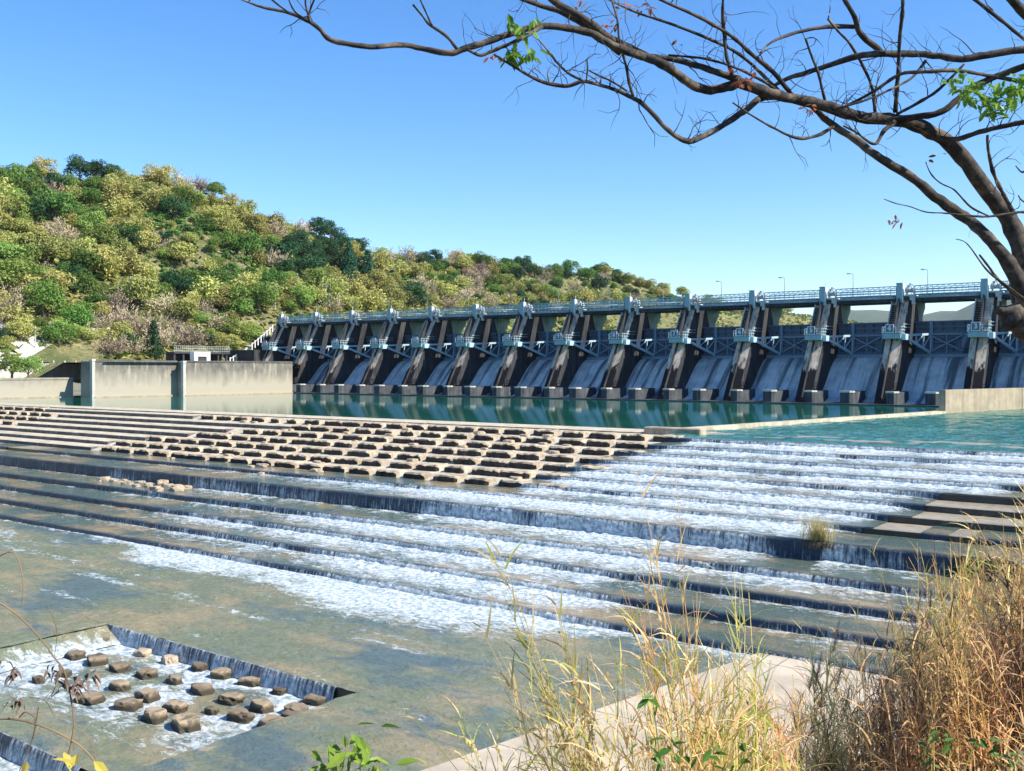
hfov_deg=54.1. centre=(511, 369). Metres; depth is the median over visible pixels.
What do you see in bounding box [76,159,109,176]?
dark evergreen tree
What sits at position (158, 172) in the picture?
olive green tree
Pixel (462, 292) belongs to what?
leafless tree
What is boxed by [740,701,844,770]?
dry brush clump
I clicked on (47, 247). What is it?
olive green tree
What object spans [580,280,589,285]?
broadleaf tree
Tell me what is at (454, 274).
broadleaf tree
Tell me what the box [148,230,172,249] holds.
leafless tree
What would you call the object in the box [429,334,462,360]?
radial gate
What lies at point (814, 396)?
baffle block
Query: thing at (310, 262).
dark evergreen tree
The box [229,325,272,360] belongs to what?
stair fence
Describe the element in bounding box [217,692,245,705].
basin stone
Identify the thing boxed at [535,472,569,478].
concrete block
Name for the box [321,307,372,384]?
dam pier
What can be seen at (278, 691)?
basin stone
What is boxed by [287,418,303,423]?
concrete block
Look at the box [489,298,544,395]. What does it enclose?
dam pier
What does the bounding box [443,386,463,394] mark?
baffle block
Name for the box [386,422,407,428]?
concrete block
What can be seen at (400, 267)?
bamboo clump
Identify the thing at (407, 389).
baffle block
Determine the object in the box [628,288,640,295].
dark evergreen tree
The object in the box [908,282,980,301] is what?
hoist bridge span
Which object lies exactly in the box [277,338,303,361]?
radial gate
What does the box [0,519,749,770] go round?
river water
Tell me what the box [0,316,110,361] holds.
road
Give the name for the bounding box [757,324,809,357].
radial gate
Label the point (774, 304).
hoist bridge span
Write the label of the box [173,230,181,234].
orchard bush
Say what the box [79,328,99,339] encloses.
olive green tree
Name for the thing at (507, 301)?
bamboo clump
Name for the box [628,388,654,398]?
baffle block
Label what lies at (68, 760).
yellow leaved plant
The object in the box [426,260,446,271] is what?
broadleaf tree
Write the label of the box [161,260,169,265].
orchard bush
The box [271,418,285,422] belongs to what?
concrete block
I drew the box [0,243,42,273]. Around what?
bright green tree
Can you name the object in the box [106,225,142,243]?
dark evergreen tree
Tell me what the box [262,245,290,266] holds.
leafless tree
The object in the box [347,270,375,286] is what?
olive green tree
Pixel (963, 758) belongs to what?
dry brush clump
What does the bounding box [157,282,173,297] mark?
broadleaf tree
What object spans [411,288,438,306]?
olive green tree
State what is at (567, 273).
dark evergreen tree
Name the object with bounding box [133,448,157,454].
concrete block
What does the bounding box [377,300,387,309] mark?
olive green tree
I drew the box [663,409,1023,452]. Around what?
side pool water
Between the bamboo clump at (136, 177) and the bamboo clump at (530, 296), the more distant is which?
the bamboo clump at (530, 296)
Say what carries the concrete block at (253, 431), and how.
on the stepped weir
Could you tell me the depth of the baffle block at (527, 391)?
230.85 m
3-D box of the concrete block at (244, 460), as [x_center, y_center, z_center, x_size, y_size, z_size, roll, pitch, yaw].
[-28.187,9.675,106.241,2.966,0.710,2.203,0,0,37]
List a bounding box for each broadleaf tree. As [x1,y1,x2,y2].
[0,167,18,188]
[1,163,36,187]
[17,164,45,181]
[19,176,46,194]
[23,278,67,317]
[25,323,44,332]
[29,187,77,221]
[32,318,49,329]
[40,322,81,347]
[54,304,67,314]
[55,173,79,187]
[56,262,70,273]
[56,305,96,325]
[65,249,110,274]
[69,267,96,294]
[70,300,96,309]
[72,206,91,219]
[75,186,102,206]
[81,176,104,189]
[82,291,112,302]
[87,203,104,218]
[91,281,110,293]
[102,163,124,176]
[107,287,125,300]
[114,222,144,235]
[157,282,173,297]
[171,185,186,193]
[173,267,205,292]
[176,186,204,203]
[192,215,217,230]
[199,268,234,283]
[204,235,221,252]
[205,181,226,194]
[207,229,240,246]
[227,281,284,314]
[231,230,262,256]
[261,269,289,285]
[282,299,297,312]
[316,296,329,306]
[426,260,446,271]
[436,273,453,282]
[451,269,460,278]
[470,253,479,261]
[473,250,491,263]
[485,273,499,284]
[487,284,500,291]
[497,261,521,273]
[498,257,514,266]
[498,290,507,294]
[529,278,537,285]
[545,263,564,274]
[549,266,563,276]
[552,275,563,282]
[561,259,581,270]
[578,267,598,281]
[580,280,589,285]
[589,264,602,276]
[610,283,617,288]
[611,272,621,281]
[618,273,630,283]
[622,285,632,292]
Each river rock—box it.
[99,476,110,480]
[123,481,133,484]
[144,482,152,486]
[149,486,163,489]
[157,479,168,485]
[163,483,173,487]
[169,484,183,490]
[184,485,191,488]
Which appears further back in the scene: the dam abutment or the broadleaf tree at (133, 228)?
the broadleaf tree at (133, 228)
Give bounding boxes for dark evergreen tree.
[0,326,10,338]
[16,198,49,224]
[45,172,70,188]
[56,259,69,270]
[62,154,94,180]
[62,275,80,294]
[67,264,86,280]
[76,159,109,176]
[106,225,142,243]
[118,333,139,346]
[157,193,191,220]
[157,231,173,240]
[158,269,197,296]
[201,333,214,345]
[261,244,280,255]
[268,241,300,258]
[274,258,296,271]
[279,234,294,248]
[287,257,305,272]
[289,229,313,246]
[298,243,323,257]
[298,253,328,273]
[306,216,334,234]
[312,238,324,248]
[313,235,336,246]
[313,247,325,257]
[322,255,333,265]
[323,223,346,239]
[323,243,344,259]
[327,250,362,270]
[329,232,357,247]
[353,237,369,251]
[355,256,363,263]
[356,262,364,271]
[400,282,431,308]
[416,251,432,261]
[416,256,427,267]
[423,249,442,261]
[441,260,453,268]
[469,294,483,304]
[510,289,527,301]
[511,266,527,278]
[515,256,531,272]
[525,283,532,291]
[526,264,544,277]
[529,299,538,309]
[537,300,553,309]
[546,280,562,289]
[562,269,575,278]
[590,275,610,289]
[610,269,622,275]
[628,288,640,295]
[659,294,675,303]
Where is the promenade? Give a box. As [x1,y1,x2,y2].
[422,653,992,770]
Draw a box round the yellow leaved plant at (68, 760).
[21,752,107,770]
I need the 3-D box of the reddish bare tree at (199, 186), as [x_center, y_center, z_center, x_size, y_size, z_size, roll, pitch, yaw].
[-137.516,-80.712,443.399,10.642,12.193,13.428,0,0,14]
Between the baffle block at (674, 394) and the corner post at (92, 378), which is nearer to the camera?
the baffle block at (674, 394)
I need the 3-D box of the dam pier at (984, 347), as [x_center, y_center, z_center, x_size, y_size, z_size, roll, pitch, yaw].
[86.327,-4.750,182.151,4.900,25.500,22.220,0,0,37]
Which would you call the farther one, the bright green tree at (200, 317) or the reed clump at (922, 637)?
the bright green tree at (200, 317)
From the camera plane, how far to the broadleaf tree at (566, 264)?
633.29 m
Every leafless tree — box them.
[0,283,28,313]
[6,278,42,296]
[38,216,77,235]
[47,224,83,241]
[87,310,115,328]
[94,334,133,355]
[119,316,148,336]
[119,331,153,353]
[128,309,167,334]
[140,289,181,312]
[140,322,181,347]
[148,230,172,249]
[157,313,183,325]
[164,320,186,329]
[168,322,213,344]
[170,167,194,186]
[195,298,217,314]
[201,309,228,328]
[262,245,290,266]
[266,218,290,236]
[289,219,314,231]
[317,292,345,311]
[375,249,399,260]
[397,244,425,264]
[406,273,438,287]
[426,281,438,295]
[437,295,458,307]
[444,246,462,259]
[450,289,466,302]
[456,287,475,298]
[464,281,487,294]
[478,292,499,305]
[536,276,546,283]
[537,268,553,280]
[568,281,582,289]
[592,271,616,279]
[599,290,612,304]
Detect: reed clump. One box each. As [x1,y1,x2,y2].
[391,709,472,770]
[438,651,590,770]
[449,532,618,770]
[522,599,775,770]
[532,660,666,770]
[601,460,743,770]
[633,610,786,770]
[684,667,808,770]
[692,571,803,770]
[717,641,832,770]
[792,620,858,770]
[861,539,968,759]
[900,536,1003,762]
[943,489,1023,748]
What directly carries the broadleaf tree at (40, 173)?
on the hillside
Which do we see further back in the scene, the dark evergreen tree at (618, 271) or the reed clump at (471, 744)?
the dark evergreen tree at (618, 271)
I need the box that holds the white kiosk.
[190,352,209,360]
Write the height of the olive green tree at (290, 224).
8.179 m
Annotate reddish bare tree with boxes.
[0,312,11,323]
[36,261,59,271]
[38,181,68,197]
[98,287,131,310]
[100,304,143,325]
[165,324,197,346]
[184,326,217,346]
[189,173,210,193]
[463,268,481,278]
[470,275,485,285]
[473,261,490,270]
[477,269,490,278]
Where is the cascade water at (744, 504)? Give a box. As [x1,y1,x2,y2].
[0,437,1023,678]
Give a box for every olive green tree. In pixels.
[0,192,14,223]
[0,218,35,234]
[0,230,37,244]
[0,235,9,243]
[0,288,10,304]
[0,335,18,349]
[4,316,40,340]
[13,269,78,295]
[17,231,73,265]
[27,226,45,233]
[29,155,60,179]
[70,224,81,229]
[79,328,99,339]
[84,244,116,253]
[89,300,110,315]
[96,173,120,192]
[103,320,133,336]
[110,217,125,222]
[110,276,161,310]
[115,175,141,197]
[124,230,161,254]
[136,181,159,193]
[138,174,150,181]
[139,163,179,186]
[161,177,174,185]
[167,241,196,266]
[172,297,198,321]
[182,231,198,242]
[200,206,220,216]
[205,286,238,310]
[210,332,233,346]
[214,213,246,233]
[219,310,239,319]
[220,283,240,293]
[228,334,242,345]
[237,229,252,237]
[239,212,267,232]
[279,223,296,230]
[324,263,340,276]
[338,240,363,255]
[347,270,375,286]
[365,268,397,289]
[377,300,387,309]
[379,282,408,300]
[384,298,405,310]
[388,272,400,279]
[395,289,414,303]
[396,280,406,286]
[404,260,434,276]
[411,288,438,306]
[439,283,458,298]
[450,254,472,271]
[486,264,500,273]
[531,283,542,294]
[600,265,610,273]
[604,290,623,302]
[627,273,636,280]
[637,296,650,305]
[643,278,657,288]
[652,287,670,296]
[654,282,668,288]
[675,286,690,297]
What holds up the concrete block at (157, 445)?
on the stepped weir
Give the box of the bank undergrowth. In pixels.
[848,688,1023,770]
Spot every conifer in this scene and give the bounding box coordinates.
[143,320,165,359]
[338,241,360,283]
[358,249,378,288]
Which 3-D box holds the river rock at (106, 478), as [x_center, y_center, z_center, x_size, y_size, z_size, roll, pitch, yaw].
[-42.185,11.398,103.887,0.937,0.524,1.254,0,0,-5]
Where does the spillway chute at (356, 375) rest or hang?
in the tail pool water at (630, 414)
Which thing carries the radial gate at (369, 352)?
attached to the dam pier at (344, 363)
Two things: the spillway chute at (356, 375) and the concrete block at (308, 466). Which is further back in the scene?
the spillway chute at (356, 375)
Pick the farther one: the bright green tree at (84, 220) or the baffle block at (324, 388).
the bright green tree at (84, 220)
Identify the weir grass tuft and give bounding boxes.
[795,510,842,549]
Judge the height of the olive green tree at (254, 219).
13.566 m
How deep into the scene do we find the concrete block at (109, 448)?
120.39 m
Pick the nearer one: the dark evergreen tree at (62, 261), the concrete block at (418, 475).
the concrete block at (418, 475)
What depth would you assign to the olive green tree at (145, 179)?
415.66 m
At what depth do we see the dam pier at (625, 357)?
226.02 m
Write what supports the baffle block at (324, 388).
on the spillway chute at (356, 375)
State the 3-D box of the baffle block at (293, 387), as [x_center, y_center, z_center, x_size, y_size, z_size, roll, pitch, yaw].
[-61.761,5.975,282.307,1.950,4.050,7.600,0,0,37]
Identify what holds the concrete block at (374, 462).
on the stepped weir
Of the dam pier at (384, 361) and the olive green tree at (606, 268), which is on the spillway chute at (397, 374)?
the dam pier at (384, 361)
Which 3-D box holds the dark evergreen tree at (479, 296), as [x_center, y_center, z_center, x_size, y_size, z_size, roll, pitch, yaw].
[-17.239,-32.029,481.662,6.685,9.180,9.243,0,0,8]
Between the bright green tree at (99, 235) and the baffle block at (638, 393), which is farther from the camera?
the bright green tree at (99, 235)
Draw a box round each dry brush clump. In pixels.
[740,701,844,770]
[750,686,817,769]
[762,685,868,770]
[774,651,843,770]
[789,655,909,770]
[796,643,870,770]
[800,692,908,770]
[817,625,907,770]
[824,601,936,768]
[841,609,938,770]
[846,588,967,770]
[856,572,961,755]
[858,539,949,760]
[862,541,1010,765]
[862,607,989,770]
[894,591,1023,770]
[898,561,1007,764]
[900,595,1019,770]
[905,541,1023,770]
[932,502,1023,735]
[938,530,1023,745]
[949,516,1016,725]
[968,557,1023,767]
[972,510,1023,770]
[977,476,1023,726]
[995,542,1023,764]
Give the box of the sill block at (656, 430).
[644,426,705,434]
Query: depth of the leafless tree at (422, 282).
460.81 m
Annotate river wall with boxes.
[0,377,73,398]
[81,360,177,397]
[177,361,292,395]
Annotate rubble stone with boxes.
[255,463,268,466]
[310,468,323,471]
[384,433,395,436]
[406,458,417,461]
[503,439,514,442]
[509,476,521,479]
[541,434,552,436]
[547,450,559,453]
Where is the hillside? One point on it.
(70, 352)
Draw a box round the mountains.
[848,300,1011,322]
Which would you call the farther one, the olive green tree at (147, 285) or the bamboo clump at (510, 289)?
the bamboo clump at (510, 289)
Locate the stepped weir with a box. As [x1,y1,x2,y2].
[0,403,1023,687]
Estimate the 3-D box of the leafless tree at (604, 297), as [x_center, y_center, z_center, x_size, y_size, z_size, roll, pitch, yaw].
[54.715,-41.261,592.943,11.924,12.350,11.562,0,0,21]
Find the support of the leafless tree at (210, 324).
on the hillside
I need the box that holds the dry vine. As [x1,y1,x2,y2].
[0,551,100,770]
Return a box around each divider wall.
[939,388,1021,412]
[1022,388,1023,408]
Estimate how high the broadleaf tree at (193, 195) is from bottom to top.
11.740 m
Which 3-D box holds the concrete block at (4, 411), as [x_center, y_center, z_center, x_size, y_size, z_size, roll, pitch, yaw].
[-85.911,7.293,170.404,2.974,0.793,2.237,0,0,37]
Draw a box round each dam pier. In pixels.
[262,311,302,360]
[292,309,336,383]
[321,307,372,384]
[360,305,411,384]
[397,303,452,393]
[442,304,496,394]
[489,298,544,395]
[541,296,594,396]
[596,293,649,397]
[657,293,708,398]
[723,290,772,400]
[795,282,842,401]
[874,283,918,403]
[963,278,1004,388]
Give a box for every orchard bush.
[38,215,46,221]
[144,212,153,217]
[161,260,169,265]
[161,267,170,271]
[165,228,173,233]
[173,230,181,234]
[190,215,198,221]
[221,252,230,258]
[231,246,242,253]
[232,268,245,273]
[233,254,247,263]
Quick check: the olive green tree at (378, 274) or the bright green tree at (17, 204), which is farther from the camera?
the olive green tree at (378, 274)
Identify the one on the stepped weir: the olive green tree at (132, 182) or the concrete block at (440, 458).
the concrete block at (440, 458)
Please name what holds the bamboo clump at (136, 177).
on the hillside
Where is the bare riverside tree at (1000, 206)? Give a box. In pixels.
[242,0,1023,343]
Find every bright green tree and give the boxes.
[0,186,29,201]
[0,187,32,216]
[0,240,29,259]
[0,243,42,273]
[0,258,33,294]
[0,352,32,377]
[15,210,34,222]
[15,355,44,377]
[25,264,55,280]
[48,317,69,330]
[58,303,83,315]
[67,323,90,335]
[73,210,105,230]
[77,223,118,245]
[153,247,174,258]
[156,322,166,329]
[191,311,213,322]
[204,327,217,334]
[212,317,240,333]
[223,296,255,314]
[237,323,264,338]
[243,329,262,341]
[261,234,279,245]
[283,271,298,280]
[289,284,317,305]
[300,267,328,287]
[391,253,405,261]
[422,270,437,280]
[500,273,515,281]
[540,284,560,297]
[614,293,629,304]
[644,294,654,299]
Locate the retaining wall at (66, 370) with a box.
[0,360,80,379]
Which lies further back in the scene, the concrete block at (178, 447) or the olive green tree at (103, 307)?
the olive green tree at (103, 307)
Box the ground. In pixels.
[15,382,517,736]
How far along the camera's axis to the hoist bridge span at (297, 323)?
295.93 m
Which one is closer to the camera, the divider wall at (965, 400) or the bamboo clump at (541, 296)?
the divider wall at (965, 400)
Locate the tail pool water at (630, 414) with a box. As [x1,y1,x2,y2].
[0,393,938,428]
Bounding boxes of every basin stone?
[32,675,44,683]
[58,669,72,677]
[65,649,86,660]
[74,690,105,705]
[87,653,108,666]
[108,679,130,691]
[109,661,131,672]
[113,697,143,711]
[133,647,151,656]
[134,686,160,703]
[135,666,158,679]
[140,706,167,724]
[161,654,177,664]
[161,699,188,713]
[165,674,183,685]
[170,712,200,733]
[189,682,214,695]
[190,661,208,671]
[204,706,219,715]
[210,667,231,679]
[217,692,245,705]
[226,707,254,723]
[237,676,260,686]
[249,698,273,713]
[257,714,284,726]
[270,686,286,695]
[281,709,302,716]
[283,702,308,710]
[302,693,325,705]
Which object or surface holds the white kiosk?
on the hillside
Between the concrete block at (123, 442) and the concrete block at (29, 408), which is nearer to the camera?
the concrete block at (123, 442)
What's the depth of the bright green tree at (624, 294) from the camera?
593.08 m
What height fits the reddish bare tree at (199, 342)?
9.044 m
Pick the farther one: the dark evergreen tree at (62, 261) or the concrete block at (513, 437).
the dark evergreen tree at (62, 261)
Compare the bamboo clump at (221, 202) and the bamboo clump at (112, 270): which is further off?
the bamboo clump at (221, 202)
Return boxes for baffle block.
[292,384,295,391]
[296,384,316,391]
[316,384,333,392]
[333,384,358,392]
[356,384,377,393]
[374,385,397,393]
[398,385,417,393]
[417,385,444,394]
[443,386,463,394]
[464,386,490,395]
[491,386,516,395]
[514,386,541,396]
[544,387,568,396]
[569,387,595,397]
[601,388,626,398]
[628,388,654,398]
[663,388,687,399]
[692,389,718,400]
[730,389,754,400]
[762,390,788,401]
[804,390,827,402]
[839,391,864,403]
[885,391,908,404]
[924,392,938,404]
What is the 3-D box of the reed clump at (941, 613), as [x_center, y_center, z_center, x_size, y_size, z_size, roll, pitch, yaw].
[4.722,3.144,10.590,1.348,2.931,0.874,0,0,6]
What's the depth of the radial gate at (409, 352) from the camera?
274.46 m
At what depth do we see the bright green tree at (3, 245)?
297.43 m
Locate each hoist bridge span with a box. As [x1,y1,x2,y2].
[284,314,312,326]
[318,313,348,324]
[355,311,386,323]
[393,309,427,321]
[435,307,471,320]
[479,304,519,318]
[527,302,569,316]
[578,299,624,314]
[634,296,684,312]
[694,293,748,310]
[759,290,818,307]
[831,286,895,304]
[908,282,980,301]
[994,281,1009,298]
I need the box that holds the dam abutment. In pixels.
[221,337,270,360]
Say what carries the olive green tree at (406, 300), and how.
on the hillside
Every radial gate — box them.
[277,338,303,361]
[311,337,339,360]
[348,336,377,360]
[387,335,418,360]
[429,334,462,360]
[474,333,509,359]
[522,331,560,359]
[574,330,615,359]
[630,328,674,358]
[691,326,739,358]
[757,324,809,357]
[828,322,886,357]
[908,320,971,356]
[995,319,1023,356]
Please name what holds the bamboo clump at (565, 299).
on the hillside
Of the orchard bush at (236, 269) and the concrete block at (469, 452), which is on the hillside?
the orchard bush at (236, 269)
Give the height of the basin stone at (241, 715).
0.577 m
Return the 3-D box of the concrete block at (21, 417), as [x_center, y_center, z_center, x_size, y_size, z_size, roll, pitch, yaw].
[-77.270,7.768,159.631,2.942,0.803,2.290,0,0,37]
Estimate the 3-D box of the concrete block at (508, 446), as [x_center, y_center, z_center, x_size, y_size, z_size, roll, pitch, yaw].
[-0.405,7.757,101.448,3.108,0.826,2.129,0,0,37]
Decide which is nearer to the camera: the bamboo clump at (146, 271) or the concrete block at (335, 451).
the concrete block at (335, 451)
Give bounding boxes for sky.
[0,0,1023,315]
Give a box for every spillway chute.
[293,361,330,392]
[307,361,368,393]
[343,361,410,394]
[385,361,454,395]
[429,360,501,396]
[477,360,552,397]
[529,359,608,398]
[585,359,667,400]
[646,359,732,401]
[713,358,803,403]
[786,358,881,404]
[866,357,967,406]
[990,357,1023,387]
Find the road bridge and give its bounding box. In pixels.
[276,286,1010,337]
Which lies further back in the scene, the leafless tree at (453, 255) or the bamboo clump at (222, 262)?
the leafless tree at (453, 255)
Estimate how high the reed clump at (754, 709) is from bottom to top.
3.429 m
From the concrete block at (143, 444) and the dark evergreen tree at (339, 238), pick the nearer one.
the concrete block at (143, 444)
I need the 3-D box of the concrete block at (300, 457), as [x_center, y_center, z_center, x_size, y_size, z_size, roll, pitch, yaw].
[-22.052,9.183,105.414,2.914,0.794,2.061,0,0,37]
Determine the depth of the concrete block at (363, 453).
103.63 m
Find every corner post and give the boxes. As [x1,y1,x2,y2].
[89,359,95,397]
[180,361,185,395]
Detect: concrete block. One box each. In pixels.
[0,410,10,413]
[2,420,21,424]
[4,406,18,409]
[4,415,16,419]
[9,411,21,414]
[16,416,33,419]
[21,411,33,415]
[25,407,35,410]
[28,417,48,420]
[30,412,42,415]
[35,407,51,411]
[41,412,58,416]
[101,446,123,451]
[115,440,134,445]
[116,447,137,453]
[132,441,154,447]
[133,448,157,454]
[148,436,170,441]
[149,442,170,448]
[152,450,179,456]
[165,437,183,442]
[168,444,189,450]
[171,451,196,458]
[180,438,202,444]
[184,445,206,451]
[188,454,215,459]
[196,432,212,438]
[199,439,220,444]
[201,415,220,419]
[203,447,227,453]
[209,455,236,461]
[212,433,234,438]
[216,415,236,420]
[216,440,240,446]
[222,448,248,454]
[230,457,255,463]
[232,434,254,440]
[234,416,251,420]
[236,441,257,448]
[243,428,265,434]
[244,450,270,456]
[250,435,270,441]
[251,417,270,421]
[251,458,280,465]
[256,443,284,449]
[263,430,282,435]
[266,452,293,458]
[270,437,296,442]
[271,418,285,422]
[274,460,304,467]
[279,445,305,451]
[281,431,302,436]
[286,453,314,460]
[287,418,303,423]
[291,438,319,444]
[292,425,313,430]
[299,463,331,469]
[301,432,323,437]
[302,446,327,453]
[304,419,324,424]
[310,426,334,431]
[310,455,340,462]
[311,439,338,445]
[323,433,344,438]
[323,465,352,472]
[324,448,352,454]
[325,420,342,425]
[333,427,355,432]
[334,441,358,447]
[334,457,365,464]
[342,421,365,426]
[342,434,367,440]
[347,449,378,456]
[349,467,377,474]
[355,428,375,433]
[357,442,384,448]
[361,459,390,466]
[363,422,387,427]
[366,435,394,441]
[375,429,399,434]
[375,469,406,476]
[378,451,399,458]
[383,444,409,450]
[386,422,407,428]
[390,462,418,468]
[393,437,416,443]
[397,453,427,460]
[400,430,421,435]
[403,471,433,479]
[404,445,432,452]
[406,424,428,429]
[414,438,441,444]
[416,463,448,471]
[421,431,447,437]
[426,455,456,462]
[427,425,454,430]
[432,446,462,454]
[433,473,466,482]
[443,440,465,446]
[444,465,471,473]
[446,432,474,438]
[453,456,483,464]
[455,426,479,432]
[457,448,487,455]
[464,476,496,485]
[466,441,493,447]
[472,467,505,476]
[474,433,499,440]
[478,427,504,433]
[481,458,510,466]
[486,451,517,457]
[492,442,520,449]
[498,479,531,487]
[500,435,527,441]
[500,470,537,478]
[504,428,531,434]
[508,460,545,469]
[516,452,546,460]
[520,444,548,451]
[526,437,557,443]
[533,429,560,435]
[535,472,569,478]
[537,483,567,486]
[543,463,574,470]
[545,454,581,462]
[548,446,582,453]
[559,438,589,445]
[562,430,591,437]
[578,465,611,470]
[579,456,611,463]
[582,447,614,455]
[586,439,618,446]
[589,432,619,438]
[615,440,650,448]
[618,449,645,453]
[621,433,651,440]
[653,434,684,441]
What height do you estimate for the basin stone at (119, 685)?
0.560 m
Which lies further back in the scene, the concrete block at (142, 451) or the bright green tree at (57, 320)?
the bright green tree at (57, 320)
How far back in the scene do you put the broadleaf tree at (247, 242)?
385.48 m
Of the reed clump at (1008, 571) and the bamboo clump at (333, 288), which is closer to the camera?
the reed clump at (1008, 571)
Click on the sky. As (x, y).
(396, 147)
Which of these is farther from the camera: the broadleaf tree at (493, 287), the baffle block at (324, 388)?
the broadleaf tree at (493, 287)
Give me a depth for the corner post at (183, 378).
246.94 m
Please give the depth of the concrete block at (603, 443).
98.09 m
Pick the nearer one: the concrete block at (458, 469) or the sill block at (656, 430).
the concrete block at (458, 469)
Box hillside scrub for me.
[0,175,861,359]
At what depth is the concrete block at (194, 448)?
115.37 m
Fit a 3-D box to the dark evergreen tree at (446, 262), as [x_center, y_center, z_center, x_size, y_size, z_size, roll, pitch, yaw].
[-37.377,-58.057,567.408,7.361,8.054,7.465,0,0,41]
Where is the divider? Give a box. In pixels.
[683,411,945,429]
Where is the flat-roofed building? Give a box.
[166,345,229,360]
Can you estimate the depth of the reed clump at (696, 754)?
6.06 m
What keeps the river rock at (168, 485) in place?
in the cascade water at (744, 504)
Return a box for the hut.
[0,324,23,338]
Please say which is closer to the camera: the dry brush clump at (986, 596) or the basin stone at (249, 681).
the dry brush clump at (986, 596)
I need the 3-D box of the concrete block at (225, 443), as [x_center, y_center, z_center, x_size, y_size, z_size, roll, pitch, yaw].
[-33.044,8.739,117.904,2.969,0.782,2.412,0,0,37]
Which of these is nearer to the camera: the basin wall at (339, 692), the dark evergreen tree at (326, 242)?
the basin wall at (339, 692)
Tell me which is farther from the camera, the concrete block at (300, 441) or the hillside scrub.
the hillside scrub
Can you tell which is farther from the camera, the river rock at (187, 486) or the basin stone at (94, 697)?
the river rock at (187, 486)
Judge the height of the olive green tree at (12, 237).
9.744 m
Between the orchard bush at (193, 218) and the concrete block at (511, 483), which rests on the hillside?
the orchard bush at (193, 218)
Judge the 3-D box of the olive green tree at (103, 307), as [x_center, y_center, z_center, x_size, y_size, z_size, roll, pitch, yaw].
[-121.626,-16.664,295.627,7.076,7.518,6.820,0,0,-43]
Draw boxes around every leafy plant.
[300,722,417,770]
[631,693,768,770]
[916,730,1019,770]
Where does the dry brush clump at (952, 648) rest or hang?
on the river bank
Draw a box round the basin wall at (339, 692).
[37,631,356,770]
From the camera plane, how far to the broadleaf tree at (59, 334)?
268.53 m
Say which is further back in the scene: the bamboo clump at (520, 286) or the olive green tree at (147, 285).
the bamboo clump at (520, 286)
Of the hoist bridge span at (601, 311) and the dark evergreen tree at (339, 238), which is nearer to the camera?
the hoist bridge span at (601, 311)
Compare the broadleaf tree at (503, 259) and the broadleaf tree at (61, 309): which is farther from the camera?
the broadleaf tree at (503, 259)
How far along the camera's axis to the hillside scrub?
380.89 m
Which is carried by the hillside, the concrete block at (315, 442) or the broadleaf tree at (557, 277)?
the broadleaf tree at (557, 277)
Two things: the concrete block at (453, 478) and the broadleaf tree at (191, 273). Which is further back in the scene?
the broadleaf tree at (191, 273)
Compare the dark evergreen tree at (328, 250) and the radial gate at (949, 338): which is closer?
the radial gate at (949, 338)
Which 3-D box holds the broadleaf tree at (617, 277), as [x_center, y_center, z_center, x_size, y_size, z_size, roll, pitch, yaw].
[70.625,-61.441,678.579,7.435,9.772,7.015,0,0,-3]
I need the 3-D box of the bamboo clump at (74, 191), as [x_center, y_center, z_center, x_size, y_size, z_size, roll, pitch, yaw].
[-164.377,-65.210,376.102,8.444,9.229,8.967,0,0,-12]
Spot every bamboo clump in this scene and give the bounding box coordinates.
[0,176,17,193]
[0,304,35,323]
[49,232,79,257]
[61,184,82,200]
[62,213,80,224]
[72,234,98,251]
[87,244,127,280]
[95,329,108,339]
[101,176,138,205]
[101,195,132,217]
[101,217,125,233]
[106,235,140,262]
[114,169,128,176]
[117,246,148,277]
[123,199,148,216]
[124,174,143,183]
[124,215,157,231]
[125,274,140,284]
[132,211,145,218]
[134,260,159,279]
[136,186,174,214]
[165,219,176,227]
[175,180,195,191]
[181,274,223,305]
[186,290,202,305]
[195,190,208,202]
[199,256,218,272]
[203,191,220,205]
[208,203,233,219]
[212,257,225,264]
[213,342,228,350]
[216,197,226,206]
[219,192,238,206]
[228,203,250,225]
[231,271,261,291]
[231,321,251,337]
[235,198,259,212]
[249,268,263,274]
[250,248,267,263]
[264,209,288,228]
[264,280,285,303]
[278,276,304,294]
[279,294,295,303]
[306,284,328,303]
[315,305,326,312]
[319,272,350,301]
[331,270,350,286]
[340,293,361,311]
[345,276,366,298]
[353,288,388,311]
[367,251,392,272]
[373,247,389,258]
[391,259,413,276]
[432,278,444,291]
[447,267,454,274]
[452,275,475,289]
[454,301,464,309]
[457,296,481,312]
[481,254,500,266]
[497,293,521,307]
[502,284,516,293]
[514,282,526,291]
[522,291,538,302]
[537,292,547,301]
[559,293,569,301]
[567,288,582,300]
[579,287,595,302]
[592,292,603,302]
[631,275,644,287]
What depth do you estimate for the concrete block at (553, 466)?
88.91 m
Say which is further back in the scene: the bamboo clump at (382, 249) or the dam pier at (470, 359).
the bamboo clump at (382, 249)
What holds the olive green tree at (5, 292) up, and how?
on the hillside
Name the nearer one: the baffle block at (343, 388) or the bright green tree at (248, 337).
the baffle block at (343, 388)
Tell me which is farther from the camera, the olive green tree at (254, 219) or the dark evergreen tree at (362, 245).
the dark evergreen tree at (362, 245)
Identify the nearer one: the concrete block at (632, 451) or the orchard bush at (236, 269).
the concrete block at (632, 451)
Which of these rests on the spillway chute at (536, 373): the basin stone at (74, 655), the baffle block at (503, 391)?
the baffle block at (503, 391)
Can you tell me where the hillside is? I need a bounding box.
[0,184,848,382]
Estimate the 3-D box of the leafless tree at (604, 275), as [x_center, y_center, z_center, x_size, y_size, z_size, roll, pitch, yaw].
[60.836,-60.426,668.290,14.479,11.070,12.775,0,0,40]
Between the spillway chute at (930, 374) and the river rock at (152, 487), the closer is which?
the river rock at (152, 487)
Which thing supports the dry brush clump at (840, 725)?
on the river bank
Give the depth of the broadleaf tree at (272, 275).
362.06 m
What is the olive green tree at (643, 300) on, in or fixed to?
on the hillside

